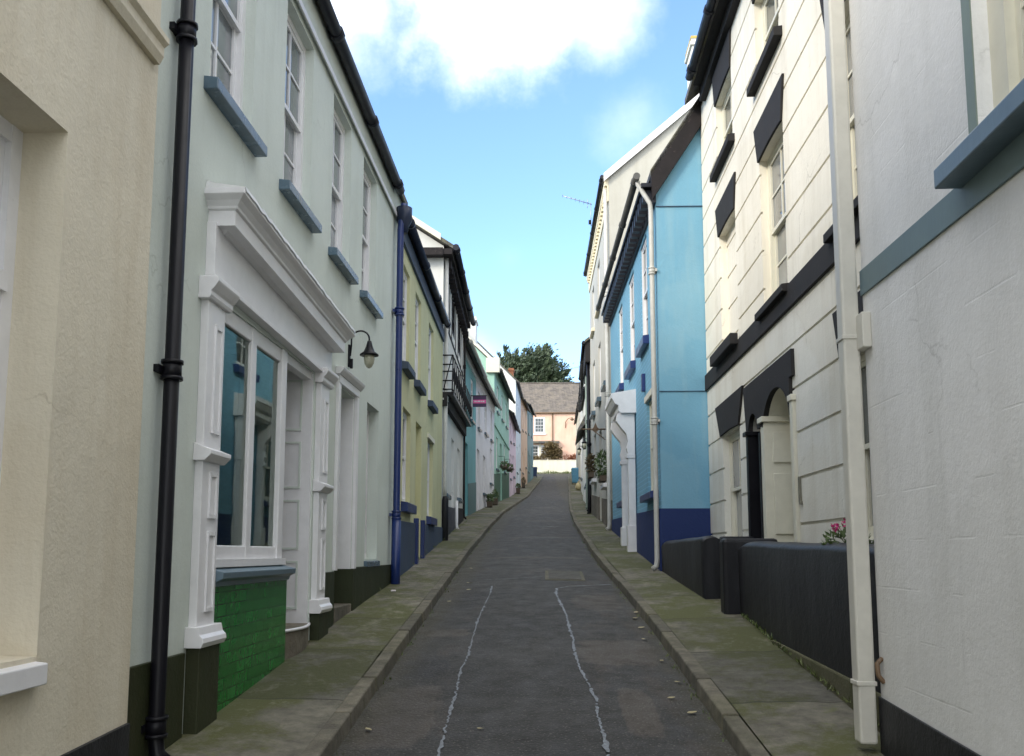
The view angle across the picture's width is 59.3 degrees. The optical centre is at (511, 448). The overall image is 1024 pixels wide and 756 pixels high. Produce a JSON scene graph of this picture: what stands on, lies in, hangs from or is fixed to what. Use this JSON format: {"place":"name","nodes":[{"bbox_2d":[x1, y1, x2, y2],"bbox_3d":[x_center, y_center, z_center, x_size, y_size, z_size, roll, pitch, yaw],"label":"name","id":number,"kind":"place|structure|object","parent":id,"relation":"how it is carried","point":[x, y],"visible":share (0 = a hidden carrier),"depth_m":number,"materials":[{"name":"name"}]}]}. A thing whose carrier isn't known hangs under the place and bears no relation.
{"place":"outdoors","nodes":[
{"label":"outdoors","id":0,"kind":"place"},
{"bbox_2d":[165,476,540,755],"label":"pavement","id":1,"kind":"structure","parent":0,"point":[289,707],"depth_m":6.62,"materials":[{"name":"concrete"}]},
{"bbox_2d":[486,493,493,506],"bbox_3d":[-0.838,1.958,34.335,0.370,0.551,0.577,0,-7,2],"label":"planter","id":2,"kind":"object","parent":1,"relation":"on","point":[490,502],"visible":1,"depth_m":34.20,"materials":[{"name":"green plant"}]},
{"bbox_2d":[491,488,498,504],"bbox_3d":[-0.698,1.949,36.448,0.395,0.665,0.688,0,-7,2],"label":"planter","id":3,"kind":"object","parent":1,"relation":"on","point":[494,492],"visible":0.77,"depth_m":36.30,"materials":[{"name":"green plant"}]},
{"bbox_2d":[515,483,520,493],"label":"planter","id":4,"kind":"object","parent":1,"relation":"on","point":[517,486],"visible":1,"depth_m":52.22,"materials":[{"name":"green plant"}]},
{"bbox_2d":[521,477,525,487],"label":"planter","id":5,"kind":"object","parent":1,"relation":"on","point":[523,481],"visible":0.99,"depth_m":60.11,"materials":[{"name":"green plant"}]},
{"bbox_2d":[533,467,536,476],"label":"wheelie bin","id":6,"kind":"object","parent":1,"relation":"on","point":[534,471],"visible":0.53,"depth_m":79.20,"materials":[{"name":"blue plastic"}]},
{"bbox_2d":[330,0,706,381],"label":"sky","id":7,"kind":"structure","parent":0,"point":[489,113],"materials":[{"name":"blue"}]},
{"bbox_2d":[333,473,737,755],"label":"road","id":8,"kind":"structure","parent":0,"point":[631,677],"depth_m":7.67,"materials":[{"name":"grey asphalt"}]},
{"bbox_2d":[437,586,492,755],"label":"road seam","id":9,"kind":"object","parent":8,"relation":"on","point":[451,707],"visible":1,"depth_m":6.38,"materials":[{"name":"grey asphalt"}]},
{"bbox_2d":[440,589,606,755],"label":"road patch","id":10,"kind":"object","parent":8,"relation":"on","point":[523,688],"visible":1,"depth_m":6.50,"materials":[{"name":"grey asphalt"}]},
{"bbox_2d":[545,570,584,580],"bbox_3d":[0.775,1.907,13.330,0.570,0.177,1.160,0,-7,2],"label":"utility cover","id":11,"kind":"object","parent":8,"relation":"on","point":[567,575],"visible":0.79,"depth_m":13.22,"materials":[{"name":"metal"}]},
{"bbox_2d":[554,584,609,755],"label":"road seam","id":12,"kind":"object","parent":8,"relation":"on","point":[605,745],"visible":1,"depth_m":6.74,"materials":[{"name":"grey asphalt"}]},
{"bbox_2d":[336,518,879,753],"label":"weeds","id":13,"kind":"object","parent":8,"relation":"on","point":[771,638],"visible":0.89,"depth_m":7.71,"materials":[{"name":"green plant"}]},
{"bbox_2d":[329,511,771,755],"bbox_3d":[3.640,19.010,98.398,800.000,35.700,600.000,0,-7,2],"label":"ground","id":14,"kind":"structure","parent":0,"point":[740,716],"depth_m":7.65,"materials":[{"name":"grey concrete"}]},
{"bbox_2d":[0,0,169,755],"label":"cream house","id":15,"kind":"structure","parent":14,"relation":"on","point":[78,90],"depth_m":3.88,"materials":[{"name":"paint"}]},
{"bbox_2d":[0,115,47,695],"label":"window","id":16,"kind":"structure","parent":15,"relation":"in","point":[13,679],"depth_m":3.74,"materials":[{"name":"white glass"}]},
{"bbox_2d":[127,0,407,755],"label":"shop house","id":17,"kind":"structure","parent":14,"relation":"on","point":[264,510],"depth_m":6.59,"materials":[{"name":"paint"}]},
{"bbox_2d":[204,0,266,156],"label":"window","id":18,"kind":"structure","parent":17,"relation":"in","point":[224,85],"depth_m":6.28,"materials":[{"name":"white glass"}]},
{"bbox_2d":[215,312,295,586],"bbox_3d":[-1.855,0.042,6.475,0.209,1.830,1.610,0,-7,2],"label":"shop window","id":19,"kind":"structure","parent":17,"relation":"in","point":[252,342],"depth_m":6.47,"materials":[{"name":"white wood"}]},
{"bbox_2d":[264,372,313,622],"bbox_3d":[-2.260,0.387,7.621,0.895,2.250,0.876,0,-7,2],"label":"door","id":20,"kind":"structure","parent":17,"relation":"in","point":[299,395],"depth_m":8.01,"materials":[{"name":"white wood"}]},
{"bbox_2d":[279,15,321,232],"bbox_3d":[-1.847,-2.832,7.690,0.246,1.700,1.001,0,-7,2],"label":"window","id":21,"kind":"structure","parent":17,"relation":"in","point":[290,186],"depth_m":7.89,"materials":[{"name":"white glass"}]},
{"bbox_2d":[328,109,358,284],"bbox_3d":[-1.780,-2.651,9.248,0.246,1.700,0.981,0,-7,2],"label":"window","id":22,"kind":"structure","parent":17,"relation":"in","point":[335,251],"depth_m":9.50,"materials":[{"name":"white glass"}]},
{"bbox_2d":[348,330,378,368],"bbox_3d":[-1.562,-1.048,9.542,0.315,0.415,0.200,-3,-7,23],"label":"bracket lamp","id":23,"kind":"object","parent":17,"relation":"attached to","point":[368,353],"visible":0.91,"depth_m":9.49,"materials":[{"name":"black metal"}]},
{"bbox_2d":[360,171,382,318],"bbox_3d":[-1.719,-2.486,10.667,0.245,1.700,0.961,0,-7,2],"label":"window","id":24,"kind":"structure","parent":17,"relation":"in","point":[365,296],"depth_m":10.95,"materials":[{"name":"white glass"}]},
{"bbox_2d":[364,411,379,566],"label":"window","id":25,"kind":"structure","parent":17,"relation":"in","point":[374,563],"depth_m":11.03,"materials":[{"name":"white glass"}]},
{"bbox_2d":[389,203,450,583],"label":"yellow house","id":26,"kind":"structure","parent":14,"relation":"on","point":[419,312],"depth_m":14.41,"materials":[{"name":"paint"}]},
{"bbox_2d":[402,272,415,379],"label":"window","id":27,"kind":"structure","parent":26,"relation":"in","point":[407,368],"depth_m":13.72,"materials":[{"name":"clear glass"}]},
{"bbox_2d":[401,412,416,514],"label":"window","id":28,"kind":"structure","parent":26,"relation":"in","point":[406,507],"depth_m":13.79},
{"bbox_2d":[414,299,425,395],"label":"window","id":29,"kind":"structure","parent":26,"relation":"in","point":[418,385],"depth_m":15.17,"materials":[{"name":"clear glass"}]},
{"bbox_2d":[426,443,436,525],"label":"window","id":30,"kind":"structure","parent":26,"relation":"in","point":[432,521],"depth_m":17.00,"materials":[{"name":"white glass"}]},
{"bbox_2d":[428,328,437,413],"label":"window","id":31,"kind":"structure","parent":26,"relation":"in","point":[432,406],"depth_m":17.16,"materials":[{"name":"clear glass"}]},
{"bbox_2d":[300,476,542,755],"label":"kerb","id":32,"kind":"structure","parent":14,"relation":"on","point":[330,736],"depth_m":6.92,"materials":[{"name":"stone"}]},
{"bbox_2d":[412,215,475,540],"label":"house","id":33,"kind":"structure","parent":14,"relation":"on","point":[444,257],"depth_m":20.98,"materials":[{"name":"paint"}]},
{"bbox_2d":[452,301,454,339],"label":"window","id":34,"kind":"structure","parent":33,"relation":"in","point":[453,307],"depth_m":22.60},
{"bbox_2d":[458,325,459,355],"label":"window","id":35,"kind":"structure","parent":33,"relation":"in","point":[458,325],"depth_m":24.66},
{"bbox_2d":[463,338,486,515],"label":"teal house","id":36,"kind":"structure","parent":14,"relation":"on","point":[474,365],"depth_m":29.31,"materials":[{"name":"paint"}]},
{"bbox_2d":[471,380,475,424],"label":"window","id":37,"kind":"structure","parent":36,"relation":"in","point":[472,421],"depth_m":30.32,"materials":[{"name":"grey"}]},
{"bbox_2d":[471,395,486,406],"bbox_3d":[-1.097,-1.565,29.734,0.530,0.390,0.049,0,-7,2],"label":"sign board","id":38,"kind":"object","parent":36,"relation":"attached to","point":[479,400],"visible":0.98,"depth_m":29.71,"materials":[{"name":"purple metal"}]},
{"bbox_2d":[476,372,501,510],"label":"white terrace house","id":39,"kind":"structure","parent":14,"relation":"on","point":[484,451],"depth_m":34.38,"materials":[{"name":"paint"}]},
{"bbox_2d":[478,394,481,431],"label":"window","id":40,"kind":"structure","parent":39,"relation":"in","point":[480,430],"depth_m":32.63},
{"bbox_2d":[483,457,486,496],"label":"window","id":41,"kind":"structure","parent":39,"relation":"in","point":[484,494],"depth_m":34.48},
{"bbox_2d":[484,407,488,437],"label":"window","id":42,"kind":"structure","parent":39,"relation":"in","point":[485,432],"depth_m":35.34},
{"bbox_2d":[490,412,493,443],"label":"window","id":43,"kind":"structure","parent":39,"relation":"in","point":[491,440],"depth_m":37.62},
{"bbox_2d":[490,450,493,485],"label":"window","id":44,"kind":"structure","parent":39,"relation":"in","point":[491,484],"depth_m":37.34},
{"bbox_2d":[468,316,514,501],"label":"mint house","id":45,"kind":"structure","parent":14,"relation":"on","point":[498,382],"depth_m":40.86,"materials":[{"name":"paint"}]},
{"bbox_2d":[496,438,499,471],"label":"window","id":46,"kind":"structure","parent":45,"relation":"in","point":[497,469],"depth_m":40.30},
{"bbox_2d":[499,456,508,471],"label":"hanging basket","id":47,"kind":"object","parent":45,"relation":"hanging from","point":[504,465],"visible":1,"depth_m":40.56,"materials":[{"name":"green plant"}]},
{"bbox_2d":[506,462,513,472],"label":"hanging basket","id":48,"kind":"object","parent":45,"relation":"hanging from","point":[509,469],"visible":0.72,"depth_m":43.72,"materials":[{"name":"green plant"}]},
{"bbox_2d":[477,341,523,487],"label":"white gable house","id":49,"kind":"structure","parent":14,"relation":"on","point":[514,386],"depth_m":55.59,"materials":[{"name":"paint"}]},
{"bbox_2d":[509,409,520,496],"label":"pink cottage","id":50,"kind":"structure","parent":14,"relation":"on","point":[513,426],"depth_m":50.28,"materials":[{"name":"paint"}]},
{"bbox_2d":[521,397,530,486],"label":"peach house","id":51,"kind":"structure","parent":14,"relation":"on","point":[524,407],"depth_m":64.49,"materials":[{"name":"paint"}]},
{"bbox_2d":[526,401,535,482],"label":"aqua house","id":52,"kind":"structure","parent":14,"relation":"on","point":[530,446],"depth_m":73.28,"materials":[{"name":"paint"}]},
{"bbox_2d":[494,342,574,382],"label":"tree","id":53,"kind":"object","parent":14,"relation":"on","point":[539,363],"visible":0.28,"depth_m":111.50,"materials":[{"name":"green plant"}]},
{"bbox_2d":[533,454,546,459],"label":"shrub","id":54,"kind":"object","parent":14,"relation":"on","point":[540,457],"visible":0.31,"depth_m":89.29,"materials":[{"name":"green plant"}]},
{"bbox_2d":[520,382,579,459],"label":"pink house","id":55,"kind":"structure","parent":14,"relation":"on","point":[553,404],"depth_m":91.96,"materials":[{"name":"paint"}]},
{"bbox_2d":[533,445,538,455],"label":"window","id":56,"kind":"structure","parent":55,"relation":"in","point":[535,447],"depth_m":91.63,"materials":[{"name":"white glass"}]},
{"bbox_2d":[533,417,545,434],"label":"window","id":57,"kind":"structure","parent":55,"relation":"in","point":[539,422],"depth_m":91.92,"materials":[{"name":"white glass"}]},
{"bbox_2d":[540,440,562,459],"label":"shrub","id":58,"kind":"object","parent":14,"relation":"on","point":[552,448],"visible":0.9,"depth_m":90.21,"materials":[{"name":"green plant"}]},
{"bbox_2d":[533,460,575,473],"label":"boundary wall","id":59,"kind":"structure","parent":14,"relation":"on","point":[542,466],"depth_m":87.29,"materials":[{"name":"white paint"}]},
{"bbox_2d":[563,453,575,459],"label":"shrub","id":60,"kind":"object","parent":14,"relation":"on","point":[572,457],"visible":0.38,"depth_m":90.00,"materials":[{"name":"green plant"}]},
{"bbox_2d":[574,402,580,483],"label":"lemon house","id":61,"kind":"structure","parent":14,"relation":"on","point":[577,423],"depth_m":66.50,"materials":[{"name":"paint"}]},
{"bbox_2d":[575,386,585,502],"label":"white house","id":62,"kind":"structure","parent":14,"relation":"on","point":[581,433],"depth_m":39.17,"materials":[{"name":"paint"}]},
{"bbox_2d":[577,378,584,493],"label":"tall white house","id":63,"kind":"structure","parent":14,"relation":"on","point":[578,404],"depth_m":52.39,"materials":[{"name":"paint"}]},
{"bbox_2d":[578,337,591,511],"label":"narrow house","id":64,"kind":"structure","parent":14,"relation":"on","point":[584,370],"depth_m":30.26,"materials":[{"name":"paint"}]},
{"bbox_2d":[582,438,586,449],"bbox_3d":[2.568,-0.163,31.154,0.322,0.392,0.173,0,-7,2],"label":"wall lantern","id":65,"kind":"object","parent":64,"relation":"attached to","point":[584,443],"depth_m":31.10,"materials":[{"name":"black metal"}]},
{"bbox_2d":[583,35,698,529],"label":"tall grey house","id":66,"kind":"structure","parent":14,"relation":"on","point":[641,157],"depth_m":22.59,"materials":[{"name":"paint"}]},
{"bbox_2d":[562,195,591,224],"bbox_3d":[1.878,-6.828,25.888,0.848,0.879,0.341,0,-7,2],"label":"tv aerial","id":67,"kind":"object","parent":66,"relation":"attached to","point":[589,221],"visible":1,"depth_m":25.89,"materials":[{"name":"metal"}]},
{"bbox_2d":[585,452,595,478],"bbox_3d":[2.425,0.507,27.747,0.418,0.796,0.746,0,-7,2],"label":"window plant","id":68,"kind":"object","parent":66,"relation":"on","point":[590,465],"depth_m":27.60,"materials":[{"name":"green plant"}]},
{"bbox_2d":[589,327,594,338],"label":"window","id":69,"kind":"structure","parent":66,"relation":"in","point":[592,329],"depth_m":28.29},
{"bbox_2d":[590,365,595,419],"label":"window","id":70,"kind":"structure","parent":66,"relation":"in","point":[592,415],"depth_m":28.10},
{"bbox_2d":[590,478,596,484],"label":"window","id":71,"kind":"structure","parent":66,"relation":"in","point":[594,480],"depth_m":27.24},
{"bbox_2d":[582,423,605,439],"bbox_3d":[2.149,-0.445,23.643,0.627,0.460,0.044,0,-7,2],"label":"hanging sign","id":72,"kind":"object","parent":66,"relation":"attached to","point":[595,428],"visible":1,"depth_m":23.63,"materials":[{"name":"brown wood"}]},
{"bbox_2d":[594,266,599,318],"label":"window","id":73,"kind":"structure","parent":66,"relation":"in","point":[596,315],"depth_m":26.36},
{"bbox_2d":[595,346,600,406],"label":"window","id":74,"kind":"structure","parent":66,"relation":"in","point":[598,400],"depth_m":26.03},
{"bbox_2d":[593,448,606,482],"bbox_3d":[2.314,0.443,22.945,0.464,0.885,0.905,0,-7,2],"label":"window plant","id":75,"kind":"object","parent":66,"relation":"on","point":[602,476],"depth_m":22.81,"materials":[{"name":"green plant"}]},
{"bbox_2d":[600,380,605,391],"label":"window","id":76,"kind":"structure","parent":66,"relation":"in","point":[603,388],"depth_m":23.05,"materials":[{"name":"grey"}]},
{"bbox_2d":[600,483,606,489],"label":"window","id":77,"kind":"structure","parent":66,"relation":"in","point":[604,486],"depth_m":22.60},
{"bbox_2d":[596,97,711,570],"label":"blue house","id":78,"kind":"structure","parent":14,"relation":"on","point":[653,315],"depth_m":13.71,"materials":[{"name":"paint"}]},
{"bbox_2d":[616,500,621,507],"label":"window","id":79,"kind":"structure","parent":78,"relation":"in","point":[618,505],"depth_m":18.59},
{"bbox_2d":[615,308,623,392],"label":"window","id":80,"kind":"structure","parent":78,"relation":"in","point":[620,387],"depth_m":19.69,"materials":[{"name":"white wood"}]},
{"bbox_2d":[624,274,635,379],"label":"window","id":81,"kind":"structure","parent":78,"relation":"in","point":[631,366],"depth_m":17.50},
{"bbox_2d":[635,238,648,357],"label":"window","id":82,"kind":"structure","parent":78,"relation":"in","point":[644,342],"depth_m":15.46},
{"bbox_2d":[640,400,653,502],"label":"window","id":83,"kind":"structure","parent":78,"relation":"in","point":[647,497],"depth_m":14.71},
{"bbox_2d":[567,476,769,755],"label":"kerb","id":84,"kind":"structure","parent":14,"relation":"on","point":[742,739],"depth_m":6.88,"materials":[{"name":"stone"}]},
{"bbox_2d":[661,536,753,598],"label":"garden wall","id":85,"kind":"structure","parent":14,"relation":"on","point":[692,564],"depth_m":10.68,"materials":[{"name":"paint"}]},
{"bbox_2d":[685,0,873,542],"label":"rusticated house","id":86,"kind":"structure","parent":14,"relation":"on","point":[756,75],"depth_m":9.70,"materials":[{"name":"paint"}]},
{"bbox_2d":[709,84,734,182],"bbox_3d":[2.864,-4.322,12.017,0.256,1.060,1.291,0,-7,2],"label":"window","id":87,"kind":"structure","parent":86,"relation":"in","point":[728,135],"depth_m":12.17,"materials":[{"name":"black paint"}]},
{"bbox_2d":[729,430,744,535],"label":"window","id":88,"kind":"structure","parent":86,"relation":"in","point":[734,440],"depth_m":11.97,"materials":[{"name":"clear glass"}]},
{"bbox_2d":[746,0,782,96],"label":"window","id":89,"kind":"structure","parent":86,"relation":"in","point":[772,31],"depth_m":9.77,"materials":[{"name":"black paint"}]},
{"bbox_2d":[754,133,789,320],"bbox_3d":[2.767,-2.359,9.420,0.255,1.800,1.161,0,-7,2],"label":"window","id":90,"kind":"structure","parent":86,"relation":"in","point":[775,163],"depth_m":9.68,"materials":[{"name":"clear glass"}]},
{"bbox_2d":[823,13,858,243],"bbox_3d":[2.663,-2.651,6.904,0.256,1.800,1.231,0,-7,2],"label":"window","id":91,"kind":"structure","parent":86,"relation":"in","point":[828,237],"depth_m":7.32,"materials":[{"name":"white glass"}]},
{"bbox_2d":[860,353,873,538],"bbox_3d":[2.747,-0.068,6.525,0.081,1.440,1.220,0,-7,2],"label":"window","id":92,"kind":"structure","parent":86,"relation":"in","point":[862,357],"depth_m":7.01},
{"bbox_2d":[719,538,880,731],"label":"garden wall","id":93,"kind":"structure","parent":14,"relation":"on","point":[793,597],"depth_m":6.84,"materials":[{"name":"paint"}]},
{"bbox_2d":[820,518,873,544],"bbox_3d":[2.418,1.078,6.282,0.451,1.168,0.710,0,-7,2],"label":"geranium plant","id":94,"kind":"object","parent":93,"relation":"on","point":[833,533],"visible":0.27,"depth_m":6.30,"materials":[{"name":"green plant"}]},
{"bbox_2d":[823,0,1023,755],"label":"white house","id":95,"kind":"structure","parent":14,"relation":"on","point":[934,330],"depth_m":4.14,"materials":[{"name":"paint"}]},
{"bbox_2d":[934,0,1023,188],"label":"window","id":96,"kind":"structure","parent":95,"relation":"in","point":[1005,122],"depth_m":3.58,"materials":[{"name":"blue stone"}]},
{"bbox_2d":[537,470,570,473],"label":"grass","id":97,"kind":"structure","parent":0,"point":[553,472],"depth_m":86.93,"materials":[{"name":"green plant"}]},
{"bbox_2d":[569,476,883,755],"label":"pavement","id":98,"kind":"structure","parent":0,"point":[783,704],"depth_m":6.84,"materials":[{"name":"concrete"}]},
{"bbox_2d":[571,468,578,483],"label":"wheelie bin","id":99,"kind":"object","parent":98,"relation":"on","point":[575,474],"visible":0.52,"depth_m":66.57,"materials":[{"name":"blue plastic"}]},
{"bbox_2d":[575,481,580,489],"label":"recycling sack","id":100,"kind":"object","parent":98,"relation":"on","point":[578,486],"visible":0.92,"depth_m":56.45,"materials":[{"name":"beige plastic"}]}
]}

